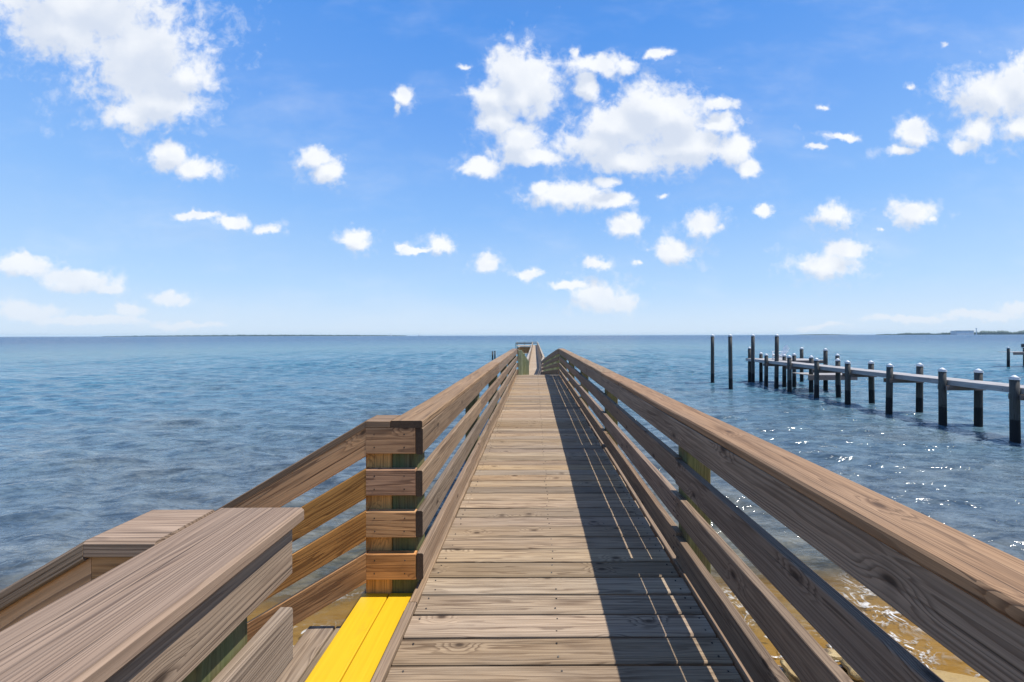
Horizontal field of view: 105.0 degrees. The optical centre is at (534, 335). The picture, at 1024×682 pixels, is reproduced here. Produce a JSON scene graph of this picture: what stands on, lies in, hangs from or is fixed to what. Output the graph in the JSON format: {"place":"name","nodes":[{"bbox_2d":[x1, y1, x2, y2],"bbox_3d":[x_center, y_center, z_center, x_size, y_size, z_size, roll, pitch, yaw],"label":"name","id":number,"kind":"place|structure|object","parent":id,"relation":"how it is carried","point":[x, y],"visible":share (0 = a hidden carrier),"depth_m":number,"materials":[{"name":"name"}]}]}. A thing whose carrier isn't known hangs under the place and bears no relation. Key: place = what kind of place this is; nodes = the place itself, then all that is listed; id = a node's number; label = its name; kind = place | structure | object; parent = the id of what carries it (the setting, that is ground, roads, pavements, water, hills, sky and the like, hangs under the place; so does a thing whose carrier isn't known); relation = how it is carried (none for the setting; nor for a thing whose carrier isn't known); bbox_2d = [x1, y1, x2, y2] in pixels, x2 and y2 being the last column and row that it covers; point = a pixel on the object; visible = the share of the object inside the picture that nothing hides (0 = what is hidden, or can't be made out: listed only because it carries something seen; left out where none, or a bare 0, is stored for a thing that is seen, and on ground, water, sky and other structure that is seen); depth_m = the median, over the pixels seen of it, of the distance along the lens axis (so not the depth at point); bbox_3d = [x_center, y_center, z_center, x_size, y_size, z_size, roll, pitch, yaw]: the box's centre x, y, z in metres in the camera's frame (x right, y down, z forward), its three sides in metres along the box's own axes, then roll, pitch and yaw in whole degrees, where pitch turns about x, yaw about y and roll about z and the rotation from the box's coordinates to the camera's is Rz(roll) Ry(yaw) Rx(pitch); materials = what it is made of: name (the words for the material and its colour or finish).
{"place":"outdoors","nodes":[
{"label":"outdoors","id":0,"kind":"place"},
{"bbox_2d":[0,335,1023,675],"bbox_3d":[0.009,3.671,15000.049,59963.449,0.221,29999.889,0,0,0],"label":"water","id":1,"kind":"structure","parent":0,"point":[98,435],"depth_m":18.04,"materials":[{"name":"blue liquid"}]},
{"bbox_2d":[102,334,406,336],"bbox_3d":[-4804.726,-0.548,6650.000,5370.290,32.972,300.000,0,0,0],"label":"treeline","id":2,"kind":"object","parent":1,"relation":"on","point":[258,335],"visible":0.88,"depth_m":6500.00,"materials":[{"name":"green plant"}]},
{"bbox_2d":[798,334,847,334],"bbox_3d":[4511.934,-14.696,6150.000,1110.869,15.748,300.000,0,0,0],"label":"treeline","id":3,"kind":"object","parent":1,"relation":"on","point":[823,334],"visible":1,"depth_m":6000.00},
{"bbox_2d":[876,330,1023,334],"bbox_3d":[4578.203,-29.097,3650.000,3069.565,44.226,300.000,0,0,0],"label":"treeline","id":4,"kind":"object","parent":1,"relation":"on","point":[1001,332],"visible":0.88,"depth_m":3500.00,"materials":[{"name":"green plant"}]},
{"bbox_2d":[0,0,1023,336],"label":"sky","id":5,"kind":"structure","parent":0,"point":[168,167],"materials":[{"name":"blue"}]},
{"bbox_2d":[247,572,988,681],"bbox_3d":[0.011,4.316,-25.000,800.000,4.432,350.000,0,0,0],"label":"sand","id":6,"kind":"structure","parent":0,"point":[947,665],"depth_m":5.15,"materials":[{"name":"brown sand"}]},
{"bbox_2d":[0,342,1023,681],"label":"pier","id":7,"kind":"structure","parent":6,"relation":"on","point":[556,544],"depth_m":1.73,"materials":[{"name":"brown wood"}]},
{"bbox_2d":[710,334,713,382],"bbox_3d":[13.586,2.592,30.000,0.281,5.350,0.281,0,0,0],"label":"mooring piling","id":8,"kind":"object","parent":6,"relation":"on","point":[712,358],"visible":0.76,"depth_m":29.88,"materials":[{"name":"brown wood"}]},
{"bbox_2d":[728,334,732,389],"bbox_3d":[13.418,2.592,26.902,0.281,5.350,0.281,-1,0,30],"label":"mooring piling","id":9,"kind":"object","parent":6,"relation":"on","point":[730,370],"visible":0.81,"depth_m":26.80,"materials":[{"name":"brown wood"}]},
{"bbox_2d":[751,334,754,381],"bbox_3d":[16.724,2.584,30.095,0.281,5.350,0.281,0,0,35],"label":"mooring piling","id":10,"kind":"object","parent":6,"relation":"on","point":[752,357],"visible":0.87,"depth_m":29.99,"materials":[{"name":"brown wood"}]},
{"bbox_2d":[774,334,778,388],"bbox_3d":[16.876,2.584,27.397,0.281,5.350,0.281,0,0,-40],"label":"mooring piling","id":11,"kind":"object","parent":6,"relation":"on","point":[776,375],"visible":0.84,"depth_m":27.29,"materials":[{"name":"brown wood"}]},
{"bbox_2d":[780,660,800,681],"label":"rock","id":12,"kind":"object","parent":6,"relation":"on","point":[790,674],"visible":0.41,"depth_m":4.22,"materials":[{"name":"beige stone"}]},
{"bbox_2d":[823,648,841,661],"bbox_3d":[3.415,3.722,4.553,0.570,0.109,0.136,0,0,14],"label":"rock","id":13,"kind":"object","parent":6,"relation":"on","point":[834,654],"visible":0.16,"depth_m":4.51,"materials":[{"name":"beige stone"}]},
{"bbox_2d":[840,658,864,681],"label":"rock","id":14,"kind":"object","parent":6,"relation":"on","point":[853,675],"visible":0.24,"depth_m":4.21,"materials":[{"name":"beige stone"}]},
{"bbox_2d":[746,347,1023,442],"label":"dock","id":15,"kind":"object","parent":6,"relation":"on","point":[825,372],"visible":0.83,"depth_m":18.33,"materials":[{"name":"grey wood"}]},
{"bbox_2d":[772,345,789,359],"bbox_3d":[18.156,1.264,28.900,1.047,1.120,0.879,0,0,0],"label":"adirondack chair","id":16,"kind":"object","parent":15,"relation":"on","point":[784,350],"visible":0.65,"depth_m":28.90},
{"bbox_2d":[1007,347,1023,366],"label":"dock","id":17,"kind":"object","parent":6,"relation":"on","point":[1008,355],"visible":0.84,"depth_m":43.99,"materials":[{"name":"grey wood"}]},
{"bbox_2d":[950,331,973,334],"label":"building","id":18,"kind":"structure","parent":0,"point":[961,332],"depth_m":3440.00,"materials":[{"name":"white"}]}
]}

